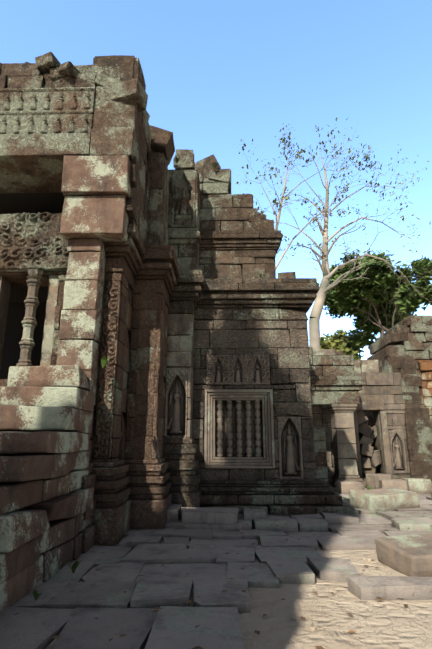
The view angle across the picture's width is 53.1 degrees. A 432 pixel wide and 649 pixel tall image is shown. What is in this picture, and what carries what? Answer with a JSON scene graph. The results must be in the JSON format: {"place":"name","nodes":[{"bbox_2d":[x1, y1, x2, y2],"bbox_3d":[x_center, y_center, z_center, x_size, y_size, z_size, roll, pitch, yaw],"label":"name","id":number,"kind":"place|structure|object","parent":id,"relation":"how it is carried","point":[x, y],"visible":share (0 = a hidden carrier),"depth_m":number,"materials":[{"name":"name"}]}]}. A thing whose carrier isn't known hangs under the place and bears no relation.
{"place":"outdoors","nodes":[
{"label":"outdoors","id":0,"kind":"place"},
{"bbox_2d":[0,488,431,648],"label":"paving","id":1,"kind":"structure","parent":0,"point":[210,566],"depth_m":4.40,"materials":[{"name":"stone"}]},
{"bbox_2d":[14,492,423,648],"bbox_3d":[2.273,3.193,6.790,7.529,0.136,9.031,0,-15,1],"label":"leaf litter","id":2,"kind":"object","parent":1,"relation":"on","point":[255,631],"visible":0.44,"depth_m":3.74,"materials":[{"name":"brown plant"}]},
{"bbox_2d":[32,156,416,600],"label":"weeds","id":3,"kind":"object","parent":1,"relation":"on","point":[104,361],"visible":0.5,"depth_m":6.11,"materials":[{"name":"green plant"}]},
{"bbox_2d":[335,474,431,493],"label":"loose blocks","id":4,"kind":"object","parent":1,"relation":"on","point":[416,485],"depth_m":11.44,"materials":[{"name":"stone"}]},
{"bbox_2d":[0,0,431,359],"label":"sky","id":5,"kind":"structure","parent":0,"point":[218,74],"materials":[{"name":"blue"}]},
{"bbox_2d":[45,531,431,648],"bbox_3d":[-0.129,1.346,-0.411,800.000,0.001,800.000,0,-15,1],"label":"ground","id":6,"kind":"structure","parent":0,"point":[375,624],"depth_m":3.55,"materials":[{"name":"beige sand"}]},
{"bbox_2d":[0,193,64,378],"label":"interior","id":7,"kind":"object","parent":6,"relation":"on","point":[21,203],"visible":0.07,"depth_m":8.67,"materials":[{"name":"grey"}]},
{"bbox_2d":[0,271,66,385],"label":"window frame","id":8,"kind":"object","parent":6,"relation":"on","point":[16,278],"depth_m":7.35,"materials":[{"name":"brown stone"}]},
{"bbox_2d":[0,269,58,368],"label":"window","id":9,"kind":"structure","parent":8,"relation":"attached to","point":[29,322],"depth_m":7.15,"materials":[{"name":"stone"}]},
{"bbox_2d":[0,212,68,271],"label":"carved frieze","id":10,"kind":"object","parent":8,"relation":"attached to","point":[33,241],"visible":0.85,"depth_m":7.41,"materials":[{"name":"stone"}]},
{"bbox_2d":[0,365,93,613],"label":"stone wall","id":11,"kind":"structure","parent":6,"relation":"on","point":[46,417],"depth_m":4.79,"materials":[{"name":"stone"}]},
{"bbox_2d":[79,462,96,553],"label":"stone wall","id":12,"kind":"structure","parent":6,"relation":"on","point":[88,532],"depth_m":5.69,"materials":[{"name":"pink stone"}]},
{"bbox_2d":[56,155,134,461],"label":"pier","id":13,"kind":"structure","parent":6,"relation":"on","point":[95,190],"depth_m":6.75,"materials":[{"name":"brown stone"}]},
{"bbox_2d":[0,63,144,193],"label":"blocks","id":14,"kind":"structure","parent":13,"relation":"on","point":[31,163],"depth_m":7.29,"materials":[{"name":"stone"}]},
{"bbox_2d":[0,87,94,133],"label":"frieze","id":15,"kind":"object","parent":14,"relation":"attached to","point":[46,110],"visible":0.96,"depth_m":7.31,"materials":[{"name":"stone"}]},
{"bbox_2d":[91,219,145,545],"bbox_3d":[-1.613,0.782,6.968,0.655,4.913,1.207,0,-15,1],"label":"pilaster mould","id":16,"kind":"object","parent":6,"relation":"on","point":[111,517],"visible":0.58,"depth_m":6.29,"materials":[{"name":"stone"}]},
{"bbox_2d":[89,273,131,461],"bbox_3d":[-1.779,1.262,7.120,0.545,4.062,1.265,0,-15,1],"label":"pilaster","id":17,"kind":"object","parent":16,"relation":"on","point":[117,440],"visible":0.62,"depth_m":6.96,"materials":[{"name":"brown stone"}]},
{"bbox_2d":[94,281,118,458],"bbox_3d":[-1.676,0.659,6.779,0.210,2.750,0.330,0,-15,1],"label":"carved ornamental band","id":18,"kind":"object","parent":17,"relation":"attached to","point":[102,431],"visible":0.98,"depth_m":6.61,"materials":[{"name":"stone"}]},
{"bbox_2d":[91,55,150,244],"bbox_3d":[-1.714,-2.949,8.358,0.884,3.083,2.387,0,-15,1],"label":"stone block","id":19,"kind":"object","parent":16,"relation":"on","point":[118,68],"visible":0.33,"depth_m":7.57,"materials":[{"name":"stone"}]},
{"bbox_2d":[146,125,220,244],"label":"redents","id":20,"kind":"object","parent":16,"relation":"on","point":[162,141],"visible":0.21,"depth_m":8.73,"materials":[{"name":"stone"}]},
{"bbox_2d":[123,245,179,528],"bbox_3d":[-1.139,1.042,7.846,0.806,4.861,1.256,0,-15,1],"label":"pilaster mould","id":21,"kind":"object","parent":6,"relation":"on","point":[149,485],"visible":0.67,"depth_m":7.08,"materials":[{"name":"stone"}]},
{"bbox_2d":[123,293,167,459],"bbox_3d":[-1.366,1.523,8.000,0.793,4.012,1.314,0,-15,1],"label":"pilaster","id":22,"kind":"object","parent":21,"relation":"on","point":[143,415],"visible":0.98,"depth_m":7.54,"materials":[{"name":"brown stone"}]},
{"bbox_2d":[162,270,204,506],"bbox_3d":[-0.655,1.270,8.500,0.844,4.762,0.756,0,-15,1],"label":"pilaster mould","id":23,"kind":"object","parent":6,"relation":"on","point":[179,455],"visible":0.62,"depth_m":7.97,"materials":[{"name":"stone"}]},
{"bbox_2d":[161,314,193,437],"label":"stone wall","id":24,"kind":"structure","parent":23,"relation":"on","point":[180,344],"depth_m":8.59,"materials":[{"name":"stone"}]},
{"bbox_2d":[164,368,187,437],"bbox_3d":[-0.764,1.545,8.443,0.420,1.360,0.322,0,-15,1],"label":"pilaster relief","id":25,"kind":"object","parent":24,"relation":"attached to","point":[176,406],"visible":0.92,"depth_m":8.36},
{"bbox_2d":[168,149,200,269],"bbox_3d":[-0.797,-2.431,9.669,0.931,3.019,0.731,0,-15,1],"label":"pilaster","id":26,"kind":"object","parent":23,"relation":"on","point":[184,242],"visible":0.58,"depth_m":9.23,"materials":[{"name":"stone"}]},
{"bbox_2d":[171,170,195,227],"bbox_3d":[-0.713,-2.741,9.643,0.520,1.400,0.320,0,-15,1],"label":"carved relief panel","id":27,"kind":"object","parent":26,"relation":"attached to","point":[183,202],"visible":1,"depth_m":9.53,"materials":[{"name":"grey stone"}]},
{"bbox_2d":[195,278,336,493],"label":"cornice wall","id":28,"kind":"structure","parent":6,"relation":"on","point":[287,299],"depth_m":9.08,"materials":[{"name":"grey stone"}]},
{"bbox_2d":[198,169,275,280],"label":"wall","id":29,"kind":"structure","parent":28,"relation":"on","point":[222,208],"depth_m":10.38,"materials":[{"name":"stone"}]},
{"bbox_2d":[199,230,282,257],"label":"cornice","id":30,"kind":"structure","parent":29,"relation":"attached to","point":[263,244],"depth_m":10.13,"materials":[{"name":"stone"}]},
{"bbox_2d":[204,389,274,468],"bbox_3d":[0.461,2.091,8.706,1.372,1.523,0.381,0,-15,1],"label":"window frame","id":31,"kind":"object","parent":28,"relation":"attached to","point":[212,460],"visible":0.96,"depth_m":8.67,"materials":[{"name":"grey stone"}]},
{"bbox_2d":[216,400,261,456],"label":"window balusters","id":32,"kind":"object","parent":31,"relation":"in","point":[248,429],"visible":1,"depth_m":8.64,"materials":[{"name":"grey stone"}]},
{"bbox_2d":[257,557,400,648],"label":"pebbles","id":33,"kind":"object","parent":6,"relation":"on","point":[313,628],"visible":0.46,"depth_m":3.35,"materials":[{"name":"beige stone"}]},
{"bbox_2d":[320,329,361,359],"bbox_3d":[8.570,6.093,38.399,12.209,11.000,10.370,0,-15,1],"label":"green tree","id":34,"kind":"object","parent":6,"relation":"on","point":[337,342],"visible":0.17,"depth_m":36.59,"materials":[{"name":"green plant"}]},
{"bbox_2d":[326,404,363,489],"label":"pillar","id":35,"kind":"structure","parent":6,"relation":"on","point":[344,452],"depth_m":12.38,"materials":[{"name":"stone"}]},
{"bbox_2d":[260,117,431,348],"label":"bare tree","id":36,"kind":"object","parent":6,"relation":"on","point":[325,287],"depth_m":23.63,"materials":[{"name":"beige plant"}]},
{"bbox_2d":[312,349,431,487],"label":"gallery wall","id":37,"kind":"structure","parent":6,"relation":"on","point":[379,412],"depth_m":14.07,"materials":[{"name":"stone"}]},
{"bbox_2d":[25,52,412,354],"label":"loose stone blocks","id":38,"kind":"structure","parent":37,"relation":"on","point":[126,90],"depth_m":7.49,"materials":[{"name":"stone"}]},
{"bbox_2d":[309,347,365,484],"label":"stone wall","id":39,"kind":"structure","parent":37,"relation":"attached to","point":[334,379],"depth_m":12.64,"materials":[{"name":"stone"}]},
{"bbox_2d":[327,423,407,472],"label":"gallery reliefs","id":40,"kind":"object","parent":37,"relation":"attached to","point":[397,449],"visible":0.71,"depth_m":13.83,"materials":[{"name":"grey stone"}]},
{"bbox_2d":[315,248,431,357],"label":"green tree","id":41,"kind":"object","parent":6,"relation":"on","point":[378,272],"depth_m":44.14,"materials":[{"name":"green plant"}]},
{"bbox_2d":[330,250,431,334],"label":"green tree","id":42,"kind":"object","parent":6,"relation":"on","point":[408,304],"depth_m":42.82,"materials":[{"name":"green plant"}]},
{"bbox_2d":[349,488,431,576],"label":"fallen stones","id":43,"kind":"object","parent":6,"relation":"on","point":[409,555],"visible":0.71,"depth_m":5.18,"materials":[{"name":"grey stone"}]},
{"bbox_2d":[367,315,431,480],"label":"stone wall","id":44,"kind":"structure","parent":6,"relation":"on","point":[401,349],"depth_m":15.91,"materials":[{"name":"stone"}]},
{"bbox_2d":[418,360,431,419],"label":"brick wall","id":45,"kind":"structure","parent":6,"relation":"on","point":[425,370],"depth_m":15.81,"materials":[{"name":"orange brick"}]},
{"bbox_2d":[192,320,315,506],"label":"wall","id":46,"kind":"structure","parent":0,"point":[284,344],"depth_m":8.82,"materials":[{"name":"stone"}]},
{"bbox_2d":[206,354,303,479],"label":"carved relief panels","id":47,"kind":"object","parent":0,"point":[245,369],"depth_m":8.78,"materials":[{"name":"stone"}]},
{"bbox_2d":[200,493,354,516],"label":"plinth wall","id":48,"kind":"structure","parent":0,"point":[284,504],"depth_m":7.83,"materials":[{"name":"stone"}]},
{"bbox_2d":[234,128,393,268],"bbox_3d":[5.084,-2.030,21.171,8.370,17.702,4.641,0,-15,1],"label":"bare tree","id":49,"kind":"object","parent":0,"point":[313,157],"depth_m":22.31,"materials":[{"name":"grey plant"}]}
]}

